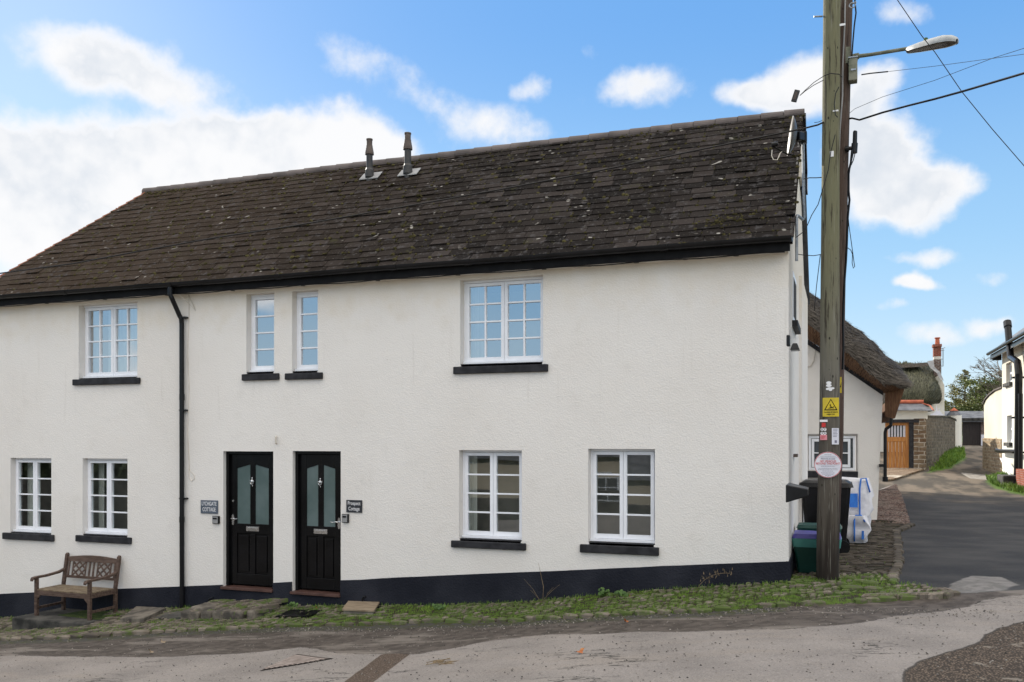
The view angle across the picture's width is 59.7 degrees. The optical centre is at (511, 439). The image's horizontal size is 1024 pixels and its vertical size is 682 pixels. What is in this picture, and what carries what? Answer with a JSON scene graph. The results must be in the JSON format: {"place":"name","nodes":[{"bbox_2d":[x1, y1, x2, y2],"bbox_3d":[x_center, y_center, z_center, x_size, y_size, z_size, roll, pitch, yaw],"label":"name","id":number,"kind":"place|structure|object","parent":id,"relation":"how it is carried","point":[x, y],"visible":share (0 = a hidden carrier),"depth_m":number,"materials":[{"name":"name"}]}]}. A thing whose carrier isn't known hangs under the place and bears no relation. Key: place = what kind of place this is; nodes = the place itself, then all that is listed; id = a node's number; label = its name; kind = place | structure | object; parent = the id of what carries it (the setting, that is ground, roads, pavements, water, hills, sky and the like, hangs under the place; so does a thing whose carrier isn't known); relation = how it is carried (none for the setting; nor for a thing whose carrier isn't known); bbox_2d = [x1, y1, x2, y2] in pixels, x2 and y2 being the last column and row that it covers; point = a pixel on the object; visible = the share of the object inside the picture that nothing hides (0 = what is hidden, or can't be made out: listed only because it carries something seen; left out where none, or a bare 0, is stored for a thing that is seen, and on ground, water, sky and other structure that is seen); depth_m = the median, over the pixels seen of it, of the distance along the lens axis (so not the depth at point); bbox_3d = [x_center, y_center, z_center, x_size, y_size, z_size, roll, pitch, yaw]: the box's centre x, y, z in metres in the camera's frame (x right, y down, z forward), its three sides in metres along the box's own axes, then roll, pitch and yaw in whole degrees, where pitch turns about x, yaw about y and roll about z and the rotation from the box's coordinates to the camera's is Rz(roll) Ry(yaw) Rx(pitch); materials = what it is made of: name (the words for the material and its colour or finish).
{"place":"outdoors","nodes":[
{"label":"outdoors","id":0,"kind":"place"},
{"bbox_2d":[0,522,960,640],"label":"pavement","id":1,"kind":"structure","parent":0,"point":[856,562],"depth_m":11.66,"materials":[{"name":"stone"}]},
{"bbox_2d":[12,608,111,629],"bbox_3d":[-6.891,3.011,14.070,1.646,0.477,0.890,0,0,20],"label":"slab step","id":2,"kind":"object","parent":1,"relation":"on","point":[59,617],"visible":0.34,"depth_m":13.87,"materials":[{"name":"concrete"}]},
{"bbox_2d":[30,552,120,620],"bbox_3d":[-6.906,2.318,14.144,1.140,0.923,0.719,0,0,20],"label":"bench","id":3,"kind":"object","parent":2,"relation":"on","point":[63,590],"visible":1,"depth_m":14.20,"materials":[{"name":"brown wood"}]},
{"bbox_2d":[120,606,165,622],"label":"stepping slab","id":4,"kind":"structure","parent":1,"relation":"on","point":[136,614],"depth_m":13.49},
{"bbox_2d":[154,611,180,619],"bbox_3d":[-5.042,2.735,13.371,0.560,0.256,0.418,0,0,20],"label":"drain surround","id":5,"kind":"object","parent":1,"relation":"on","point":[176,615],"visible":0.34,"depth_m":13.33,"materials":[{"name":"concrete"}]},
{"bbox_2d":[181,598,287,619],"bbox_3d":[-4.077,2.536,13.204,1.416,0.351,0.782,0,0,20],"label":"stone step","id":6,"kind":"object","parent":1,"relation":"on","point":[221,609],"visible":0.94,"depth_m":13.00,"materials":[{"name":"grey stone"}]},
{"bbox_2d":[287,602,297,606],"bbox_3d":[-3.229,2.431,13.140,0.173,0.084,0.099,0,0,20],"label":"weed","id":7,"kind":"object","parent":1,"relation":"on","point":[292,604],"visible":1,"depth_m":13.12,"materials":[{"name":"green plant"}]},
{"bbox_2d":[275,609,321,617],"bbox_3d":[-3.011,2.476,12.644,0.581,0.104,0.352,0,0,24],"label":"door mat","id":8,"kind":"object","parent":1,"relation":"on","point":[295,613],"depth_m":12.60,"materials":[{"name":"black plastic"}]},
{"bbox_2d":[342,601,379,614],"bbox_3d":[-2.124,2.426,12.533,0.690,0.226,0.483,0,0,20],"label":"access step","id":9,"kind":"object","parent":1,"relation":"on","point":[360,607],"visible":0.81,"depth_m":12.39,"materials":[{"name":"stone"}]},
{"bbox_2d":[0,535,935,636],"bbox_3d":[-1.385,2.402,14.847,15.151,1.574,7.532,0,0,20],"label":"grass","id":10,"kind":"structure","parent":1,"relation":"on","point":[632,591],"depth_m":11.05,"materials":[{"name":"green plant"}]},
{"bbox_2d":[432,603,445,609],"bbox_3d":[-0.995,2.278,12.146,0.200,0.077,0.094,0,0,10],"label":"weed","id":11,"kind":"object","parent":10,"relation":"on","point":[438,606],"visible":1,"depth_m":12.12,"materials":[{"name":"green plant"}]},
{"bbox_2d":[697,568,732,588],"bbox_3d":[2.454,1.710,10.849,0.452,0.338,0.100,0,0,20],"label":"weed","id":12,"kind":"object","parent":10,"relation":"on","point":[716,576],"visible":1,"depth_m":10.84,"materials":[{"name":"green plant"}]},
{"bbox_2d":[524,563,558,601],"bbox_3d":[0.397,1.888,11.723,0.501,0.522,0.046,0,0,20],"label":"weed","id":13,"kind":"object","parent":1,"relation":"on","point":[543,588],"visible":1,"depth_m":11.73,"materials":[{"name":"green plant"}]},
{"bbox_2d":[614,589,627,596],"bbox_3d":[1.383,1.951,11.288,0.186,0.094,0.098,0,0,20],"label":"weed","id":14,"kind":"object","parent":1,"relation":"on","point":[621,592],"visible":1,"depth_m":11.28,"materials":[{"name":"green plant"}]},
{"bbox_2d":[792,530,841,572],"bbox_3d":[3.951,1.457,11.567,0.610,0.508,0.470,0,0,20],"label":"recycling box","id":15,"kind":"object","parent":1,"relation":"on","point":[804,543],"visible":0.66,"depth_m":11.43,"materials":[{"name":"green plastic"}]},
{"bbox_2d":[796,522,841,551],"bbox_3d":[4.160,1.428,12.076,0.580,0.560,0.440,0,0,20],"label":"recycling box","id":16,"kind":"object","parent":1,"relation":"on","point":[806,526],"visible":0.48,"depth_m":11.95,"materials":[{"name":"green plastic"}]},
{"bbox_2d":[799,479,853,552],"bbox_3d":[4.760,1.158,13.592,0.830,1.085,0.640,0,0,20],"label":"wheelie bin","id":17,"kind":"object","parent":1,"relation":"on","point":[810,507],"visible":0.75,"depth_m":13.34,"materials":[{"name":"black plastic"}]},
{"bbox_2d":[814,0,856,580],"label":"telegraph pole","id":18,"kind":"object","parent":1,"relation":"on","point":[827,554],"visible":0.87,"depth_m":10.74,"materials":[{"name":"wood"}]},
{"bbox_2d":[795,135,834,237],"bbox_3d":[3.666,-3.049,10.782,0.464,1.194,0.050,0,0,29],"label":"cable","id":19,"kind":"object","parent":18,"relation":"attached to","point":[822,188],"visible":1,"depth_m":10.72,"materials":[{"name":"black plastic"}]},
{"bbox_2d":[791,73,841,101],"bbox_3d":[3.679,-4.252,10.778,0.591,0.280,0.060,0,0,25],"label":"cable connector","id":20,"kind":"object","parent":18,"relation":"hanging from","point":[795,95],"visible":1,"depth_m":10.85,"materials":[{"name":"black plastic"}]},
{"bbox_2d":[814,254,820,310],"bbox_3d":[3.725,-1.911,10.887,0.079,0.687,0.010,0,0,20],"label":"cable","id":21,"kind":"object","parent":18,"relation":"attached to","point":[816,283],"visible":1,"depth_m":10.88,"materials":[{"name":"black plastic"}]},
{"bbox_2d":[820,435,826,439],"bbox_3d":[3.752,-0.024,10.743,0.079,0.063,0.005,0,0,20],"label":"marker plate","id":22,"kind":"object","parent":18,"relation":"attached to","point":[823,437],"visible":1,"depth_m":10.74,"materials":[{"name":"red plastic"}]},
{"bbox_2d":[814,452,841,477],"bbox_3d":[3.795,0.306,10.715,0.312,0.312,0.007,0,0,20],"label":"round sign","id":23,"kind":"object","parent":18,"relation":"attached to","point":[827,464],"visible":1,"depth_m":10.71,"materials":[{"name":"grey"}]},
{"bbox_2d":[826,381,833,390],"bbox_3d":[3.823,-0.640,10.721,0.098,0.116,0.005,0,0,20],"label":"sticker","id":24,"kind":"object","parent":18,"relation":"attached to","point":[829,385],"visible":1,"depth_m":10.72,"materials":[{"name":"white paper"}]},
{"bbox_2d":[823,398,838,416],"bbox_3d":[3.829,-0.387,10.717,0.185,0.227,0.006,0,0,20],"label":"warning sign","id":25,"kind":"object","parent":18,"relation":"attached to","point":[830,407],"visible":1,"depth_m":10.71,"materials":[{"name":"yellow plastic"}]},
{"bbox_2d":[832,428,838,443],"bbox_3d":[3.877,-0.037,10.697,0.079,0.196,0.005,0,0,20],"label":"notice","id":26,"kind":"object","parent":18,"relation":"attached to","point":[835,435],"visible":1,"depth_m":10.70,"materials":[{"name":"grey paper"}]},
{"bbox_2d":[834,87,838,117],"bbox_3d":[3.886,-4.034,10.679,0.064,0.368,0.012,0,0,20],"label":"cable","id":27,"kind":"object","parent":18,"relation":"attached to","point":[834,103],"visible":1,"depth_m":10.68,"materials":[{"name":"black plastic"}]},
{"bbox_2d":[839,0,852,542],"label":"telegraph pole","id":28,"kind":"object","parent":1,"relation":"on","point":[844,142],"visible":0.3,"depth_m":10.98,"materials":[{"name":"brown wood"}]},
{"bbox_2d":[840,377,841,392],"bbox_3d":[4.039,-0.670,10.982,0.034,0.196,0.005,0,0,20],"label":"warning sign","id":29,"kind":"object","parent":28,"relation":"attached to","point":[840,384],"visible":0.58,"depth_m":10.98,"materials":[{"name":"yellow plastic"}]},
{"bbox_2d":[840,0,845,133],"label":"cable","id":30,"kind":"object","parent":28,"relation":"attached to","point":[843,62],"visible":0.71,"depth_m":10.94,"materials":[{"name":"black rubber"}]},
{"bbox_2d":[841,150,852,369],"bbox_3d":[4.100,-2.193,10.909,0.136,2.682,0.030,0,0,20],"label":"cable","id":31,"kind":"object","parent":28,"relation":"attached to","point":[846,252],"visible":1,"depth_m":10.90,"materials":[{"name":"black plastic"}]},
{"bbox_2d":[847,164,854,267],"bbox_3d":[4.136,-2.728,10.885,0.093,1.290,0.010,0,0,20],"label":"cable","id":32,"kind":"object","parent":28,"relation":"hanging from","point":[848,223],"visible":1,"depth_m":10.89,"materials":[{"name":"black plastic"}]},
{"bbox_2d":[845,130,857,162],"bbox_3d":[4.163,-3.571,10.939,0.148,0.422,0.076,0,0,20],"label":"antenna","id":33,"kind":"object","parent":28,"relation":"attached to","point":[854,146],"visible":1,"depth_m":10.90,"materials":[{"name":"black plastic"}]},
{"bbox_2d":[848,56,857,83],"bbox_3d":[4.170,-4.513,10.910,0.110,0.285,0.150,0,0,20],"label":"junction box","id":34,"kind":"object","parent":28,"relation":"attached to","point":[853,60],"visible":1,"depth_m":10.85,"materials":[{"name":"metal"}]},
{"bbox_2d":[851,0,856,55],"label":"cable","id":35,"kind":"object","parent":34,"relation":"attached to","point":[854,29],"visible":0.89,"depth_m":10.89,"materials":[{"name":"black plastic"}]},
{"bbox_2d":[846,35,958,63],"bbox_3d":[4.605,-4.645,10.599,0.274,0.353,1.371,0,0,-42],"label":"street lamp","id":36,"kind":"object","parent":28,"relation":"attached to","point":[941,42],"visible":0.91,"depth_m":10.37,"materials":[{"name":"metal"}]},
{"bbox_2d":[849,72,1023,120],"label":"overhead cable","id":37,"kind":"object","parent":28,"relation":"attached to","point":[972,88],"visible":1,"depth_m":9.57,"materials":[{"name":"black plastic"}]},
{"bbox_2d":[850,48,1023,112],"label":"overhead cable","id":38,"kind":"object","parent":28,"relation":"attached to","point":[941,77],"visible":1,"depth_m":9.43,"materials":[{"name":"black plastic"}]},
{"bbox_2d":[842,477,873,533],"bbox_3d":[5.782,1.197,15.481,0.920,1.116,0.899,0,0,20],"label":"builders bag","id":39,"kind":"object","parent":1,"relation":"on","point":[861,494],"visible":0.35,"depth_m":15.05,"materials":[{"name":"white plastic"}]},
{"bbox_2d":[847,515,870,542],"bbox_3d":[5.580,1.473,14.762,0.645,0.527,0.664,0,0,20],"label":"builders bag","id":40,"kind":"object","parent":1,"relation":"on","point":[858,529],"visible":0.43,"depth_m":14.47,"materials":[{"name":"white plastic"}]},
{"bbox_2d":[0,445,1023,681],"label":"road","id":41,"kind":"structure","parent":0,"point":[964,535],"depth_m":9.48,"materials":[{"name":"grey asphalt"}]},
{"bbox_2d":[260,654,332,670],"bbox_3d":[-2.294,2.401,9.587,0.592,0.050,0.854,0,0,20],"label":"road patch","id":42,"kind":"object","parent":41,"relation":"on","point":[296,659],"visible":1,"depth_m":9.63,"materials":[{"name":"grey concrete"}]},
{"bbox_2d":[0,109,809,617],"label":"cottage","id":43,"kind":"structure","parent":41,"relation":"on","point":[590,383],"depth_m":12.85,"materials":[{"name":"white paint"}]},
{"bbox_2d":[2,458,54,541],"bbox_3d":[-8.078,1.006,15.181,1.130,1.381,0.416,0,0,20],"label":"window","id":44,"kind":"structure","parent":43,"relation":"in","point":[41,533],"depth_m":15.12,"materials":[{"name":"white paint"}]},
{"bbox_2d":[75,458,131,543],"bbox_3d":[-6.556,0.993,14.621,1.137,1.365,0.416,0,0,20],"label":"window","id":45,"kind":"structure","parent":43,"relation":"in","point":[106,533],"depth_m":14.57,"materials":[{"name":"white paint"}]},
{"bbox_2d":[72,303,140,385],"bbox_3d":[-6.535,-1.543,14.520,1.377,1.314,0.240,0,0,20],"label":"window","id":46,"kind":"structure","parent":43,"relation":"in","point":[110,330],"depth_m":14.57,"materials":[{"name":"white paint"}]},
{"bbox_2d":[178,294,195,480],"bbox_3d":[-5.046,-0.806,13.827,0.262,2.921,0.127,0,0,-29],"label":"cable","id":47,"kind":"object","parent":43,"relation":"attached to","point":[188,378],"visible":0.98,"depth_m":13.88,"materials":[{"name":"plastic"}]},
{"bbox_2d":[201,500,217,513],"bbox_3d":[-4.662,1.041,13.744,0.320,0.204,0.019,0,0,20],"label":"name sign","id":48,"kind":"object","parent":43,"relation":"attached to","point":[209,506],"visible":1,"depth_m":13.73,"materials":[{"name":"stone"}]},
{"bbox_2d":[212,516,219,523],"bbox_3d":[-4.544,1.235,13.686,0.124,0.120,0.050,0,0,20],"label":"key safe","id":49,"kind":"object","parent":43,"relation":"attached to","point":[215,519],"visible":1,"depth_m":13.67,"materials":[{"name":"black plastic"}]},
{"bbox_2d":[220,451,272,592],"bbox_3d":[-3.982,1.235,13.578,0.931,2.108,0.235,0,0,20],"label":"front door","id":50,"kind":"structure","parent":43,"relation":"in","point":[249,474],"depth_m":13.63,"materials":[{"name":"black paint"}]},
{"bbox_2d":[242,294,279,380],"bbox_3d":[-3.748,-1.544,13.489,0.652,1.312,0.230,0,0,20],"label":"window","id":51,"kind":"structure","parent":43,"relation":"in","point":[262,306],"depth_m":13.57,"materials":[{"name":"white paint"}]},
{"bbox_2d":[285,291,322,379],"bbox_3d":[-3.037,-1.540,13.227,0.635,1.313,0.230,0,0,20],"label":"window","id":52,"kind":"structure","parent":43,"relation":"in","point":[307,302],"depth_m":13.29,"materials":[{"name":"white paint"}]},
{"bbox_2d":[290,451,340,597],"bbox_3d":[-2.854,1.231,13.163,0.843,2.117,0.235,0,0,20],"label":"front door","id":53,"kind":"structure","parent":43,"relation":"in","point":[317,473],"depth_m":13.21,"materials":[{"name":"black paint"}]},
{"bbox_2d":[342,514,348,522],"bbox_3d":[-2.411,1.142,12.901,0.107,0.126,0.050,0,0,20],"label":"key safe","id":54,"kind":"object","parent":43,"relation":"attached to","point":[345,518],"visible":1,"depth_m":12.88,"materials":[{"name":"black plastic"}]},
{"bbox_2d":[346,500,361,512],"bbox_3d":[-2.275,0.965,12.865,0.258,0.179,0.019,0,0,20],"label":"name sign","id":55,"kind":"object","parent":43,"relation":"attached to","point":[355,506],"visible":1,"depth_m":12.86,"materials":[{"name":"stone"}]},
{"bbox_2d":[451,450,525,550],"bbox_3d":[-0.261,0.819,12.305,1.091,1.341,0.416,0,0,20],"label":"window","id":56,"kind":"structure","parent":43,"relation":"in","point":[470,474],"depth_m":12.27,"materials":[{"name":"white paint"}]},
{"bbox_2d":[453,276,547,373],"bbox_3d":[-0.130,-1.547,12.168,1.366,1.295,0.250,0,0,20],"label":"window","id":57,"kind":"structure","parent":43,"relation":"in","point":[503,318],"depth_m":12.21,"materials":[{"name":"white paint"}]},
{"bbox_2d":[580,449,658,555],"bbox_3d":[1.412,0.801,11.596,1.038,1.355,0.240,0,0,20],"label":"window","id":58,"kind":"structure","parent":43,"relation":"in","point":[631,541],"depth_m":11.62,"materials":[{"name":"white paint"}]},
{"bbox_2d":[771,116,806,260],"bbox_3d":[3.485,-3.141,11.173,0.265,1.862,0.663,0,0,37],"label":"satellite dish","id":59,"kind":"object","parent":43,"relation":"attached to","point":[800,137],"visible":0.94,"depth_m":11.23,"materials":[{"name":"metal"}]},
{"bbox_2d":[786,335,799,350],"bbox_3d":[3.269,-1.122,10.374,0.146,0.180,0.193,0,0,20],"label":"wall light","id":60,"kind":"object","parent":43,"relation":"attached to","point":[794,346],"visible":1,"depth_m":10.34,"materials":[{"name":"black plastic"}]},
{"bbox_2d":[792,271,800,334],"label":"window","id":61,"kind":"structure","parent":43,"relation":"in","point":[795,324],"depth_m":11.72,"materials":[{"name":"white paint"}]},
{"bbox_2d":[786,483,808,501],"bbox_3d":[3.246,0.603,10.132,0.230,0.195,0.592,0,0,20],"label":"bracket","id":62,"kind":"object","parent":43,"relation":"attached to","point":[794,491],"visible":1,"depth_m":9.90,"materials":[{"name":"black plastic"}]},
{"bbox_2d":[426,658,458,664],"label":"twigs","id":63,"kind":"object","parent":41,"relation":"on","point":[440,661],"visible":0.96,"depth_m":8.81,"materials":[{"name":"brown wood"}]},
{"bbox_2d":[0,605,1022,681],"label":"grit","id":64,"kind":"object","parent":41,"relation":"on","point":[584,639],"visible":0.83,"depth_m":9.40,"materials":[{"name":"grey gravel"}]},
{"bbox_2d":[598,587,610,595],"bbox_3d":[1.175,1.962,11.437,0.099,0.125,0.164,0,0,-41],"label":"weed","id":65,"kind":"object","parent":41,"relation":"on","point":[602,592],"visible":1,"depth_m":11.43,"materials":[{"name":"green plant"}]},
{"bbox_2d":[808,291,913,519],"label":"thatched cottage","id":66,"kind":"structure","parent":41,"relation":"on","point":[875,378],"depth_m":18.49,"materials":[{"name":"white paint"}]},
{"bbox_2d":[808,436,857,477],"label":"window","id":67,"kind":"structure","parent":66,"relation":"in","point":[849,442],"depth_m":18.74,"materials":[{"name":"white paint"}]},
{"bbox_2d":[871,490,909,523],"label":"gravel","id":68,"kind":"structure","parent":41,"relation":"on","point":[887,504],"depth_m":21.45,"materials":[{"name":"brown gravel"}]},
{"bbox_2d":[884,400,933,469],"bbox_3d":[16.993,-0.172,38.340,1.948,3.068,1.600,0,0,20],"label":"gateway","id":69,"kind":"object","parent":41,"relation":"on","point":[906,435],"visible":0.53,"depth_m":37.97,"materials":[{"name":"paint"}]},
{"bbox_2d":[885,423,908,467],"bbox_3d":[16.475,0.303,38.174,0.938,2.036,0.071,0,0,20],"label":"door","id":70,"kind":"structure","parent":69,"relation":"in","point":[898,434],"depth_m":38.14,"materials":[{"name":"brown wood"}]},
{"bbox_2d":[880,337,944,451],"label":"thatched cottage","id":71,"kind":"structure","parent":41,"relation":"on","point":[926,378],"depth_m":49.67,"materials":[{"name":"plant"}]},
{"bbox_2d":[926,415,956,468],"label":"stone wall","id":72,"kind":"structure","parent":41,"relation":"on","point":[940,435],"depth_m":43.02,"materials":[{"name":"stone"}]},
{"bbox_2d":[931,405,943,415],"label":"porch roof","id":73,"kind":"structure","parent":72,"relation":"on","point":[936,412],"depth_m":46.51,"materials":[{"name":"white paint"}]},
{"bbox_2d":[947,408,961,447],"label":"gate pillar","id":74,"kind":"structure","parent":41,"relation":"on","point":[955,413],"depth_m":53.42,"materials":[{"name":"white paint"}]},
{"bbox_2d":[945,411,983,445],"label":"garage","id":75,"kind":"structure","parent":41,"relation":"on","point":[972,427],"depth_m":61.20,"materials":[{"name":"concrete"}]},
{"bbox_2d":[962,422,980,444],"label":"garage door","id":76,"kind":"structure","parent":75,"relation":"in","point":[971,431],"depth_m":61.19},
{"bbox_2d":[929,445,1023,492],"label":"grass","id":77,"kind":"structure","parent":41,"relation":"on","point":[960,454],"depth_m":38.02,"materials":[{"name":"green plant"}]},
{"bbox_2d":[954,372,1001,410],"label":"broadleaf tree","id":78,"kind":"object","parent":41,"relation":"on","point":[977,396],"visible":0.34,"depth_m":67.01,"materials":[{"name":"green plant"}]},
{"bbox_2d":[964,357,1001,388],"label":"bare tree","id":79,"kind":"object","parent":41,"relation":"on","point":[999,372],"visible":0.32,"depth_m":57.23,"materials":[{"name":"brown plant"}]},
{"bbox_2d":[974,378,996,397],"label":"bare tree","id":80,"kind":"object","parent":41,"relation":"on","point":[985,387],"visible":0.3,"depth_m":66.03,"materials":[{"name":"plant"}]},
{"bbox_2d":[982,386,1001,473],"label":"garden wall","id":81,"kind":"structure","parent":41,"relation":"on","point":[992,438],"depth_m":35.88,"materials":[{"name":"paint"}]},
{"bbox_2d":[986,319,1023,474],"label":"roadside house","id":82,"kind":"structure","parent":41,"relation":"on","point":[1010,354],"depth_m":30.66,"materials":[{"name":"white paint"}]},
{"bbox_2d":[1000,458,1010,474],"bbox_3d":[16.890,1.057,30.410,0.070,0.799,3.991,0,0,23],"label":"pipe","id":83,"kind":"object","parent":82,"relation":"attached to","point":[1005,466],"visible":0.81,"depth_m":30.86,"materials":[{"name":"white plastic"}]},
{"bbox_2d":[1003,363,1011,386],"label":"window","id":84,"kind":"structure","parent":82,"relation":"in","point":[1007,384],"depth_m":32.70,"materials":[{"name":"white paint"}]},
{"bbox_2d":[1003,416,1011,445],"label":"window","id":85,"kind":"structure","parent":82,"relation":"in","point":[1004,443],"depth_m":32.58,"materials":[{"name":"white paint"}]},
{"bbox_2d":[997,474,1015,488],"bbox_3d":[16.251,1.375,29.038,0.650,0.420,1.200,0,0,20],"label":"trough","id":86,"kind":"object","parent":41,"relation":"on","point":[1004,478],"visible":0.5,"depth_m":28.57,"materials":[{"name":"stone"}]},
{"bbox_2d":[1016,469,1023,485],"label":"brick wall","id":87,"kind":"structure","parent":41,"relation":"on","point":[1019,475],"depth_m":27.72,"materials":[{"name":"red brick"}]},
{"bbox_2d":[0,0,1023,409],"label":"sky","id":88,"kind":"structure","parent":0,"point":[103,102],"materials":[{"name":"blue"}]},
{"bbox_2d":[887,468,922,480],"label":"forecourt paving","id":89,"kind":"structure","parent":0,"point":[894,473],"depth_m":35.61,"materials":[{"name":"stone"}]},
{"bbox_2d":[897,0,1023,165],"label":"overhead cable","id":90,"kind":"object","parent":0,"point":[958,86],"visible":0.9,"depth_m":9.50,"materials":[{"name":"black plastic"}]},
{"bbox_3d":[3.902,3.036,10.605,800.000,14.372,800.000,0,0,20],"label":"ground","id":91,"kind":"structure","parent":0,"visible":0},
{"bbox_2d":[944,369,980,410],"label":"conifer tree","id":92,"kind":"object","parent":91,"relation":"on","point":[958,392],"visible":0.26,"depth_m":71.17,"materials":[{"name":"green plant"}]},
{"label":"wire clamp","id":93,"kind":"object","parent":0,"visible":0},
{"bbox_2d":[863,54,1023,74],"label":"overhead cable","id":94,"kind":"object","parent":93,"relation":"attached to","point":[947,64],"visible":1,"depth_m":9.43,"materials":[{"name":"black plastic"}]}
]}

